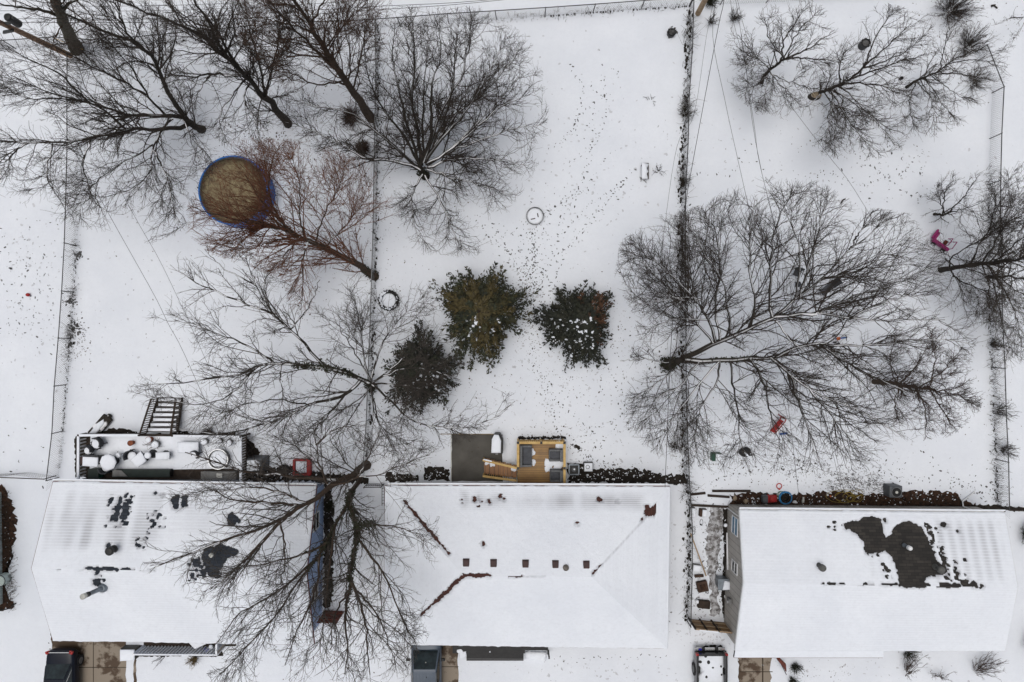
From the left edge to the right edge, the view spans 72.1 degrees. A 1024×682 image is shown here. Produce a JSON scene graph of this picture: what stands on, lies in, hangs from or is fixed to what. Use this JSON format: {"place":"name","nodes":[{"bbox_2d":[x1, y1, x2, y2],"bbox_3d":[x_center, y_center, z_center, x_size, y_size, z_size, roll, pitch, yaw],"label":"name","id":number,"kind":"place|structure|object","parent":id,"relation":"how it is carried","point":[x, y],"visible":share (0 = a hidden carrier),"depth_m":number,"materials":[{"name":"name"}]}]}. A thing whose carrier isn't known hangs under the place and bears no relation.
{"place":"outdoors","nodes":[
{"label":"outdoors","id":0,"kind":"place"},
{"bbox_2d":[90,436,107,449],"bbox_3d":[-25.161,6.196,42.790,0.706,0.820,0.722,-42,90,0],"label":"deck chair","id":1,"kind":"object","parent":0,"point":[97,443],"visible":0.99,"depth_m":42.66,"materials":[{"name":"grey wicker"}]},
{"bbox_2d":[10,30,239,481],"bbox_3d":[-21.090,-4.265,39.250,0.490,3.521,27.098,-24,90,0],"label":"power line","id":2,"kind":"object","parent":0,"point":[132,256],"visible":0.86,"depth_m":39.41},
{"bbox_2d":[0,0,1023,681],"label":"ground","id":3,"kind":"structure","parent":0,"point":[640,54],"depth_m":44.00,"materials":[{"name":"snow"}]},
{"bbox_2d":[0,492,2,603],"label":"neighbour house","id":4,"kind":"structure","parent":3,"relation":"on","point":[1,595],"depth_m":43.90,"materials":[{"name":"black"}]},
{"bbox_2d":[0,484,17,610],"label":"mulch bed","id":5,"kind":"object","parent":3,"relation":"on","point":[12,515],"visible":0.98,"depth_m":43.99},
{"bbox_2d":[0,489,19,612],"bbox_3d":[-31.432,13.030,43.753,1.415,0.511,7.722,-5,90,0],"label":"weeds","id":6,"kind":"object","parent":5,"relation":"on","point":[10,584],"visible":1,"depth_m":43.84,"materials":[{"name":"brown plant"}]},
{"bbox_2d":[0,13,72,57],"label":"utility pole","id":7,"kind":"object","parent":3,"relation":"on","point":[9,18],"visible":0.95,"depth_m":38.31,"materials":[{"name":"brown wood"}]},
{"bbox_2d":[0,0,121,66],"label":"thick tree","id":8,"kind":"object","parent":3,"relation":"on","point":[60,14],"visible":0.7,"depth_m":37.59,"materials":[{"name":"brown plant"}]},
{"bbox_2d":[45,47,78,486],"bbox_3d":[-27.524,-4.523,43.425,0.462,1.252,27.337,3,90,0],"label":"chain fence","id":9,"kind":"object","parent":3,"relation":"on","point":[56,407],"visible":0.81,"depth_m":43.15,"materials":[{"name":"metal"}]},
{"bbox_2d":[59,78,80,467],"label":"weeds","id":10,"kind":"object","parent":3,"relation":"on","point":[74,288],"visible":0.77,"depth_m":43.92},
{"bbox_2d":[59,241,80,368],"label":"weeds","id":11,"kind":"object","parent":3,"relation":"on","point":[69,334],"visible":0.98,"depth_m":43.84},
{"bbox_2d":[51,637,125,681],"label":"driveway slab","id":12,"kind":"structure","parent":3,"relation":"on","point":[106,654],"depth_m":43.99,"materials":[{"name":"concrete"}]},
{"bbox_2d":[43,648,83,681],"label":"parked car","id":13,"kind":"object","parent":12,"relation":"on","point":[63,664],"visible":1,"depth_m":43.01,"materials":[{"name":"black paint"}]},
{"bbox_2d":[88,414,112,432],"bbox_3d":[-25.645,5.312,43.791,0.680,0.385,1.906,42,90,0],"label":"snowy log","id":14,"kind":"object","parent":3,"relation":"on","point":[102,423],"visible":0.76,"depth_m":43.67,"materials":[{"name":"snow"}]},
{"bbox_2d":[0,0,220,243],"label":"maple tree","id":15,"kind":"object","parent":3,"relation":"on","point":[135,117],"visible":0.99,"depth_m":37.10,"materials":[{"name":"brown plant"}]},
{"bbox_2d":[102,428,136,433],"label":"bare soil","id":16,"kind":"structure","parent":3,"relation":"on","point":[117,431],"depth_m":43.99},
{"bbox_2d":[139,397,182,433],"bbox_3d":[-21.527,4.576,43.273,2.019,1.555,2.126,0,90,0],"label":"deck stair","id":17,"kind":"object","parent":3,"relation":"on","point":[160,420],"visible":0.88,"depth_m":43.49,"materials":[{"name":"grey wood"}]},
{"bbox_2d":[77,433,250,481],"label":"snowy deck","id":18,"kind":"structure","parent":3,"relation":"on","point":[176,462],"depth_m":43.20,"materials":[{"name":"snow"}]},
{"bbox_2d":[74,436,85,476],"bbox_3d":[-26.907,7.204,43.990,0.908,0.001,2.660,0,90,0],"label":"deck railing","id":19,"kind":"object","parent":18,"relation":"attached to","point":[75,445],"depth_m":43.99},
{"bbox_2d":[76,455,103,466],"bbox_3d":[-25.641,7.232,42.799,1.390,0.802,0.726,0,90,0],"label":"grill","id":20,"kind":"object","parent":18,"relation":"on","point":[90,460],"visible":0.85,"depth_m":42.42,"materials":[{"name":"black metal"}]},
{"bbox_2d":[100,454,119,470],"bbox_3d":[-24.348,7.316,42.779,0.942,0.842,0.942,-22,90,0],"label":"deck table","id":21,"kind":"object","parent":18,"relation":"on","point":[108,462],"visible":0.98,"depth_m":42.37,"materials":[{"name":"grey wicker"}]},
{"bbox_2d":[131,451,148,467],"bbox_3d":[-22.524,7.185,42.839,0.845,0.722,0.695,-42,90,0],"label":"deck table","id":22,"kind":"object","parent":18,"relation":"on","point":[139,459],"visible":0.92,"depth_m":42.49,"materials":[{"name":"grey wicker"}]},
{"bbox_2d":[112,469,172,476],"bbox_3d":[-22.516,8.024,42.955,3.484,0.591,0.479,0,90,0],"label":"storage bench","id":23,"kind":"object","parent":18,"relation":"on","point":[142,472],"visible":1,"depth_m":42.70,"materials":[{"name":"black plastic"}]},
{"bbox_2d":[178,442,198,452],"bbox_3d":[-19.644,6.452,42.914,1.265,0.572,0.653,0,90,0],"label":"deck table","id":24,"kind":"object","parent":18,"relation":"on","point":[184,447],"visible":0.98,"depth_m":42.64,"materials":[{"name":"grey wicker"}]},
{"bbox_2d":[208,449,229,469],"bbox_3d":[-17.832,7.172,42.935,1.270,0.530,1.270,0,90,0],"label":"round tub","id":25,"kind":"object","parent":18,"relation":"on","point":[219,454],"visible":0.79,"depth_m":42.73,"materials":[{"name":"metal"}]},
{"bbox_2d":[201,471,237,479],"bbox_3d":[-17.874,8.192,43.050,2.127,0.400,0.486,0,90,0],"label":"grey cabinet","id":26,"kind":"object","parent":18,"relation":"on","point":[211,475],"visible":0.61,"depth_m":42.85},
{"bbox_2d":[31,479,323,644],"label":"blue house","id":27,"kind":"structure","parent":3,"relation":"on","point":[86,523],"depth_m":40.41,"materials":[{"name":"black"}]},
{"bbox_2d":[80,583,107,599],"bbox_3d":[-23.150,13.946,38.943,0.540,1.814,0.562,0,90,0],"label":"flue pipe","id":28,"kind":"object","parent":27,"relation":"on","point":[102,587],"visible":1,"depth_m":39.04,"materials":[{"name":"metal"}]},
{"bbox_2d":[120,642,235,660],"bbox_3d":[-20.586,18.547,43.062,7.399,1.936,1.466,-8,90,0],"label":"front porch","id":29,"kind":"object","parent":3,"relation":"on","point":[129,652],"visible":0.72,"depth_m":42.91,"materials":[{"name":"white paint"}]},
{"bbox_2d":[140,645,222,656],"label":"bare soil","id":30,"kind":"structure","parent":3,"relation":"on","point":[178,651],"depth_m":43.99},
{"bbox_2d":[115,0,313,151],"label":"maple tree","id":31,"kind":"object","parent":3,"relation":"on","point":[214,40],"visible":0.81,"depth_m":35.63,"materials":[{"name":"brown plant"}]},
{"bbox_2d":[172,430,260,480],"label":"bare soil","id":32,"kind":"structure","parent":3,"relation":"on","point":[250,444],"depth_m":43.99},
{"bbox_2d":[73,85,389,359],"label":"fallen leaves","id":33,"kind":"object","parent":3,"relation":"on","point":[294,192],"visible":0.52,"depth_m":43.98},
{"bbox_2d":[198,155,275,227],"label":"trampoline","id":34,"kind":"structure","parent":3,"relation":"on","point":[223,162],"depth_m":42.54,"materials":[{"name":"blue plastic"}]},
{"bbox_2d":[246,455,268,470],"bbox_3d":[-15.726,7.584,43.479,1.159,1.042,0.939,0,90,0],"label":"covered grill","id":35,"kind":"object","parent":3,"relation":"on","point":[256,458],"visible":0.54,"depth_m":43.11,"materials":[{"name":"grey metal"}]},
{"bbox_2d":[132,415,439,681],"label":"oak tree","id":36,"kind":"object","parent":3,"relation":"on","point":[359,524],"visible":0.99,"depth_m":36.56,"materials":[{"name":"brown plant"}]},
{"bbox_2d":[185,136,399,314],"bbox_3d":[-11.448,-6.691,38.303,8.798,12.213,9.432,44,90,0],"label":"willow tree","id":37,"kind":"object","parent":3,"relation":"on","point":[290,233],"visible":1,"depth_m":36.94,"materials":[{"name":"brown plant"}]},
{"bbox_2d":[250,466,368,484],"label":"bare soil","id":38,"kind":"structure","parent":3,"relation":"on","point":[364,481],"depth_m":43.99,"materials":[{"name":"soil"}]},
{"bbox_2d":[293,458,311,475],"bbox_3d":[-13.043,7.850,43.810,1.110,0.380,1.040,0,90,0],"label":"sand box","id":39,"kind":"object","parent":38,"relation":"on","point":[299,465],"visible":0.59,"depth_m":43.66,"materials":[{"name":"red plastic"}]},
{"bbox_2d":[231,0,391,122],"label":"ash tree","id":40,"kind":"object","parent":3,"relation":"on","point":[328,58],"visible":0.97,"depth_m":35.17,"materials":[{"name":"brown plant"}]},
{"bbox_2d":[128,239,514,460],"bbox_3d":[-9.605,1.421,39.113,20.003,10.526,11.213,12,90,0],"label":"hackberry tree","id":41,"kind":"object","parent":3,"relation":"on","point":[369,382],"visible":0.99,"depth_m":38.48,"materials":[{"name":"brown plant"}]},
{"bbox_2d":[322,483,334,607],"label":"bare soil","id":42,"kind":"structure","parent":3,"relation":"on","point":[328,517],"depth_m":43.99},
{"bbox_2d":[316,610,343,623],"bbox_3d":[-11.079,16.847,43.014,1.220,2.071,0.105,3,90,0],"label":"board fence","id":43,"kind":"object","parent":3,"relation":"on","point":[338,613],"visible":0.43,"depth_m":43.03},
{"bbox_2d":[0,3,686,53],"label":"weeds","id":44,"kind":"object","parent":3,"relation":"on","point":[408,24],"visible":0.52,"depth_m":43.87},
{"bbox_2d":[1,0,694,49],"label":"chain fence","id":45,"kind":"object","parent":3,"relation":"on","point":[545,12],"visible":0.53,"depth_m":43.14,"materials":[{"name":"metal"}]},
{"bbox_2d":[336,102,360,130],"bbox_3d":[-10.044,-13.985,43.513,1.928,1.048,1.948,0,90,0],"label":"brush heap","id":46,"kind":"object","parent":3,"relation":"on","point":[348,116],"visible":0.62,"depth_m":43.61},
{"bbox_2d":[62,26,677,347],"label":"dark clods","id":47,"kind":"object","parent":3,"relation":"on","point":[71,301],"visible":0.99,"depth_m":43.98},
{"bbox_2d":[362,13,378,477],"bbox_3d":[-8.606,-5.795,43.450,0.294,1.202,28.609,2,90,0],"label":"chain fence","id":48,"kind":"object","parent":3,"relation":"on","point":[372,286],"visible":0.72,"depth_m":42.99,"materials":[{"name":"metal"}]},
{"bbox_2d":[378,290,398,310],"bbox_3d":[-7.684,-2.535,43.872,1.354,0.236,1.341,0,90,0],"label":"tractor tyre","id":49,"kind":"object","parent":3,"relation":"on","point":[385,300],"visible":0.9,"depth_m":43.84,"materials":[{"name":"rubber"}]},
{"bbox_2d":[385,472,418,482],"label":"bare soil","id":50,"kind":"structure","parent":3,"relation":"on","point":[400,478],"depth_m":43.99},
{"bbox_2d":[275,5,548,255],"bbox_3d":[-4.190,-12.350,39.614,13.711,9.780,12.582,42,90,0],"label":"elm tree","id":51,"kind":"object","parent":3,"relation":"on","point":[443,117],"visible":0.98,"depth_m":39.28,"materials":[{"name":"brown plant"}]},
{"bbox_2d":[381,316,464,416],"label":"cedar tree","id":52,"kind":"object","parent":3,"relation":"on","point":[403,351],"visible":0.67,"depth_m":42.23,"materials":[{"name":"green plant"}]},
{"bbox_2d":[410,645,458,681],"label":"driveway slab","id":53,"kind":"structure","parent":3,"relation":"on","point":[450,674],"depth_m":43.99,"materials":[{"name":"concrete"}]},
{"bbox_2d":[406,645,444,681],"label":"parked car","id":54,"kind":"object","parent":53,"relation":"on","point":[427,664],"visible":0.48,"depth_m":42.59,"materials":[{"name":"metal"}]},
{"bbox_2d":[424,466,449,480],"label":"bare soil","id":55,"kind":"structure","parent":3,"relation":"on","point":[433,476],"depth_m":43.99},
{"bbox_2d":[452,434,502,481],"bbox_3d":[-2.182,7.295,43.988,3.233,0.001,2.991,0,90,0],"label":"concrete pad","id":56,"kind":"object","parent":3,"relation":"on","point":[467,461],"visible":0.87,"depth_m":43.99,"materials":[{"name":"concrete"}]},
{"bbox_2d":[491,432,502,453],"bbox_3d":[-0.906,6.292,43.519,0.735,0.962,1.237,0,90,0],"label":"covered barbecue","id":57,"kind":"object","parent":56,"relation":"on","point":[497,443],"visible":1,"depth_m":43.05,"materials":[{"name":"black plastic"}]},
{"bbox_2d":[483,457,516,481],"bbox_3d":[-0.751,7.853,43.248,2.174,1.505,1.136,4,90,0],"label":"deck stair","id":58,"kind":"object","parent":56,"relation":"on","point":[504,469],"visible":1,"depth_m":43.55,"materials":[{"name":"brown wood"}]},
{"bbox_2d":[428,261,538,373],"bbox_3d":[-1.723,-1.441,41.356,6.828,5.488,6.959,0,90,0],"label":"cedar tree","id":59,"kind":"object","parent":3,"relation":"on","point":[482,314],"visible":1,"depth_m":40.96,"materials":[{"name":"green plant"}]},
{"bbox_2d":[2,17,986,612],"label":"snow flecks","id":60,"kind":"object","parent":3,"relation":"on","point":[598,475],"visible":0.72,"depth_m":43.97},
{"bbox_2d":[0,8,996,681],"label":"footprints","id":61,"kind":"object","parent":3,"relation":"on","point":[552,356],"visible":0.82,"depth_m":43.99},
{"bbox_2d":[453,646,549,660],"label":"porch platform","id":62,"kind":"structure","parent":3,"relation":"on","point":[489,653],"depth_m":43.70,"materials":[{"name":"grey concrete"}]},
{"bbox_2d":[0,64,1013,662],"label":"footprints","id":63,"kind":"object","parent":3,"relation":"on","point":[618,356],"visible":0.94,"depth_m":43.99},
{"bbox_2d":[3,1,1021,679],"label":"fallen leaves","id":64,"kind":"object","parent":3,"relation":"on","point":[539,301],"depth_m":43.99,"materials":[{"name":"plant"}]},
{"bbox_2d":[384,482,669,648],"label":"hip roof house","id":65,"kind":"structure","parent":3,"relation":"on","point":[616,593],"depth_m":40.50,"materials":[{"name":"white"}]},
{"bbox_2d":[665,0,723,480],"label":"power line","id":66,"kind":"object","parent":65,"relation":"attached to","point":[683,219],"visible":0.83,"depth_m":38.79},
{"bbox_2d":[526,207,543,224],"bbox_3d":[1.431,-7.793,43.890,1.100,0.260,1.100,0,90,0],"label":"fire ring","id":67,"kind":"object","parent":3,"relation":"on","point":[534,215],"visible":1,"depth_m":43.90,"materials":[{"name":"metal"}]},
{"bbox_2d":[517,438,565,482],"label":"wooden deck","id":68,"kind":"structure","parent":3,"relation":"on","point":[538,471],"depth_m":43.38,"materials":[{"name":"brown wood"}]},
{"bbox_2d":[520,444,531,466],"bbox_3d":[0.854,7.013,43.025,0.732,0.710,1.311,0,90,0],"label":"wicker sofa","id":69,"kind":"object","parent":68,"relation":"on","point":[525,455],"visible":1,"depth_m":42.93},
{"bbox_2d":[549,448,562,461],"bbox_3d":[2.683,6.967,43.025,0.854,0.710,0.732,0,90,0],"label":"wicker armchair","id":70,"kind":"object","parent":68,"relation":"on","point":[555,454],"visible":1,"depth_m":42.87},
{"bbox_2d":[550,468,562,482],"bbox_3d":[2.714,8.217,43.025,0.793,0.710,0.732,0,90,0],"label":"wicker armchair","id":71,"kind":"object","parent":68,"relation":"on","point":[556,475],"visible":1,"depth_m":42.93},
{"bbox_2d":[518,435,565,439],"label":"bare soil","id":72,"kind":"structure","parent":3,"relation":"on","point":[535,438],"depth_m":43.99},
{"bbox_2d":[531,279,614,372],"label":"cedar tree","id":73,"kind":"object","parent":3,"relation":"on","point":[576,322],"visible":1,"depth_m":41.92,"materials":[{"name":"green plant"}]},
{"bbox_2d":[567,463,683,484],"bbox_3d":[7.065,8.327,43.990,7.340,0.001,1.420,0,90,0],"label":"hedge","id":74,"kind":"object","parent":3,"relation":"on","point":[658,478],"depth_m":43.99,"materials":[{"name":"plant"}]},
{"bbox_2d":[676,9,692,355],"bbox_3d":[10.724,-9.787,43.988,0.801,0.006,22.327,1,90,0],"label":"bare fence strip","id":75,"kind":"object","parent":3,"relation":"on","point":[681,149],"visible":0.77,"depth_m":43.99,"materials":[{"name":"plant"}]},
{"bbox_2d":[679,364,691,620],"bbox_3d":[10.898,9.465,43.988,0.705,0.006,16.098,-1,90,0],"label":"bare fence strip","id":76,"kind":"object","parent":3,"relation":"on","point":[683,538],"visible":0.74,"depth_m":43.99,"materials":[{"name":"soil"}]},
{"bbox_2d":[681,0,693,635],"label":"chain fence","id":77,"kind":"object","parent":3,"relation":"on","point":[691,507],"visible":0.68,"depth_m":42.96,"materials":[{"name":"metal"}]},
{"bbox_2d":[673,4,704,621],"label":"weeds","id":78,"kind":"object","parent":3,"relation":"on","point":[686,333],"visible":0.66,"depth_m":43.81,"materials":[{"name":"plant"}]},
{"bbox_2d":[695,0,707,15],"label":"utility pole","id":79,"kind":"object","parent":3,"relation":"on","point":[701,6],"visible":1,"depth_m":42.54,"materials":[{"name":"brown wood"}]},
{"bbox_2d":[17,0,498,22],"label":"power line","id":80,"kind":"object","parent":79,"relation":"attached to","point":[243,18],"visible":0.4,"depth_m":37.47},
{"bbox_2d":[713,3,799,502],"bbox_3d":[13.529,-4.670,38.600,0.974,4.818,29.316,-12,90,0],"label":"power line","id":81,"kind":"object","parent":79,"relation":"attached to","point":[756,240],"visible":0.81,"depth_m":38.63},
{"bbox_2d":[736,3,847,505],"bbox_3d":[15.170,-4.675,38.600,0.510,4.818,29.902,-16,90,0],"label":"power line","id":82,"kind":"object","parent":79,"relation":"attached to","point":[773,218],"visible":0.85,"depth_m":38.49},
{"bbox_2d":[696,580,708,592],"bbox_3d":[11.842,15.268,43.820,0.660,0.360,0.640,-12,90,0],"label":"planter box","id":83,"kind":"object","parent":3,"relation":"on","point":[701,585],"visible":1,"depth_m":43.67,"materials":[{"name":"brown wood"}]},
{"bbox_2d":[692,647,727,681],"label":"pickup truck","id":84,"kind":"object","parent":3,"relation":"on","point":[709,666],"visible":1,"depth_m":43.24,"materials":[{"name":"black paint"}]},
{"bbox_2d":[688,617,731,633],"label":"wooden gate","id":85,"kind":"structure","parent":3,"relation":"on","point":[709,626],"depth_m":42.92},
{"bbox_2d":[705,507,723,616],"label":"slush path","id":86,"kind":"structure","parent":3,"relation":"on","point":[716,519],"depth_m":43.99,"materials":[{"name":"snow"}]},
{"bbox_2d":[715,575,729,589],"bbox_3d":[12.966,14.923,43.484,0.714,1.032,0.700,0,90,0],"label":"trash bin","id":87,"kind":"object","parent":86,"relation":"on","point":[722,582],"visible":1,"depth_m":43.09,"materials":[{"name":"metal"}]},
{"bbox_2d":[721,509,727,616],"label":"bare soil","id":88,"kind":"structure","parent":3,"relation":"on","point":[725,511],"depth_m":43.99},
{"bbox_2d":[738,658,771,681],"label":"driveway slab","id":89,"kind":"structure","parent":3,"relation":"on","point":[750,664],"depth_m":43.99,"materials":[{"name":"concrete"}]},
{"bbox_2d":[724,0,845,118],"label":"plum tree","id":90,"kind":"object","parent":3,"relation":"on","point":[775,49],"visible":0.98,"depth_m":40.65,"materials":[{"name":"brown plant"}]},
{"bbox_2d":[615,176,977,476],"bbox_3d":[13.702,-0.489,37.930,17.296,13.253,15.090,0,90,0],"label":"silver maple tree","id":91,"kind":"object","parent":3,"relation":"on","point":[667,364],"visible":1,"depth_m":36.26,"materials":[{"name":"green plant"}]},
{"bbox_2d":[729,489,975,505],"bbox_3d":[21.826,9.898,43.990,16.590,0.001,1.304,0,90,0],"label":"mulch bed","id":92,"kind":"object","parent":3,"relation":"on","point":[921,495],"visible":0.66,"depth_m":43.99,"materials":[{"name":"plant"}]},
{"bbox_2d":[761,493,776,503],"bbox_3d":[15.920,9.814,43.593,1.173,0.812,0.630,0,90,0],"label":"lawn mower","id":93,"kind":"object","parent":92,"relation":"on","point":[766,498],"visible":1,"depth_m":43.60,"materials":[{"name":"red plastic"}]},
{"bbox_2d":[812,463,902,504],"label":"weeds","id":94,"kind":"object","parent":3,"relation":"on","point":[856,483],"visible":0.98,"depth_m":43.89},
{"bbox_2d":[798,3,935,158],"bbox_3d":[19.936,-14.235,40.428,6.082,7.418,8.551,0,90,0],"label":"peach tree","id":95,"kind":"object","parent":3,"relation":"on","point":[840,84],"visible":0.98,"depth_m":39.81,"materials":[{"name":"brown plant"}]},
{"bbox_2d":[724,491,1017,657],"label":"grey house","id":96,"kind":"structure","parent":3,"relation":"on","point":[875,589],"depth_m":40.87,"materials":[{"name":"grey"}]},
{"bbox_2d":[731,514,737,536],"bbox_3d":[13.429,11.138,42.450,0.050,1.100,1.100,2,90,0],"label":"window","id":97,"kind":"structure","parent":96,"relation":"in","point":[734,524],"depth_m":42.43,"materials":[{"name":"glass"}]},
{"bbox_2d":[883,483,901,497],"bbox_3d":[23.574,9.261,43.565,0.800,0.870,0.740,0,90,0],"label":"air conditioner","id":98,"kind":"object","parent":3,"relation":"on","point":[892,490],"visible":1,"depth_m":43.21,"materials":[{"name":"grey metal"}]},
{"bbox_2d":[903,652,929,679],"bbox_3d":[24.772,19.907,43.323,1.648,1.426,2.068,0,90,0],"label":"bare shrub","id":99,"kind":"object","parent":3,"relation":"on","point":[907,665],"visible":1,"depth_m":43.38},
{"bbox_2d":[871,325,984,438],"bbox_3d":[23.589,2.338,40.833,4.986,6.627,6.391,0,90,0],"label":"crabapple tree","id":100,"kind":"object","parent":3,"relation":"on","point":[934,390],"visible":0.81,"depth_m":39.48,"materials":[{"name":"brown plant"}]},
{"bbox_2d":[931,229,956,251],"bbox_3d":[26.686,-6.222,43.565,1.290,0.869,0.890,36,90,0],"label":"toy car","id":101,"kind":"object","parent":3,"relation":"on","point":[946,243],"visible":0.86,"depth_m":43.61,"materials":[{"name":"plastic"}]},
{"bbox_2d":[890,5,1013,141],"bbox_3d":[25.091,-14.638,40.872,4.648,6.498,7.366,18,90,0],"label":"peach tree","id":102,"kind":"object","parent":3,"relation":"on","point":[930,80],"visible":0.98,"depth_m":40.52,"materials":[{"name":"brown plant"}]},
{"bbox_2d":[919,170,988,227],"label":"sapling tree","id":103,"kind":"object","parent":3,"relation":"on","point":[940,191],"visible":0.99,"depth_m":41.86,"materials":[{"name":"brown plant"}]},
{"bbox_2d":[929,0,988,28],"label":"scrub thicket","id":104,"kind":"object","parent":3,"relation":"on","point":[961,11],"visible":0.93,"depth_m":43.33,"materials":[{"name":"plant"}]},
{"bbox_2d":[897,160,1023,324],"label":"maple tree","id":105,"kind":"object","parent":3,"relation":"on","point":[1006,224],"visible":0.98,"depth_m":38.82,"materials":[{"name":"brown plant"}]},
{"bbox_2d":[957,19,994,58],"bbox_3d":[28.532,-18.514,43.312,2.461,1.450,2.449,0,90,0],"label":"scrub thicket","id":106,"kind":"object","parent":3,"relation":"on","point":[969,43],"visible":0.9,"depth_m":43.42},
{"bbox_2d":[966,64,995,96],"bbox_3d":[28.872,-16.084,43.471,1.967,1.131,2.156,0,90,0],"label":"scrub thicket","id":107,"kind":"object","parent":3,"relation":"on","point":[977,85],"visible":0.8,"depth_m":43.61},
{"bbox_2d":[957,220,1023,379],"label":"maple tree","id":108,"kind":"object","parent":3,"relation":"on","point":[1002,326],"visible":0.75,"depth_m":40.41,"materials":[{"name":"brown plant"}]},
{"bbox_2d":[972,651,1008,681],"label":"bare shrub","id":109,"kind":"object","parent":3,"relation":"on","point":[984,669],"visible":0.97,"depth_m":43.38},
{"bbox_2d":[975,37,1010,509],"bbox_3d":[30.203,-3.903,43.425,1.507,1.252,29.455,-3,90,0],"label":"chain fence","id":110,"kind":"object","parent":3,"relation":"on","point":[1004,415],"visible":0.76,"depth_m":43.12,"materials":[{"name":"metal"}]},
{"bbox_2d":[970,504,1023,511],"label":"bare soil","id":111,"kind":"structure","parent":3,"relation":"on","point":[994,506],"depth_m":43.99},
{"bbox_2d":[983,164,1011,505],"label":"weeds","id":112,"kind":"object","parent":3,"relation":"on","point":[997,443],"visible":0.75,"depth_m":43.71,"materials":[{"name":"plant"}]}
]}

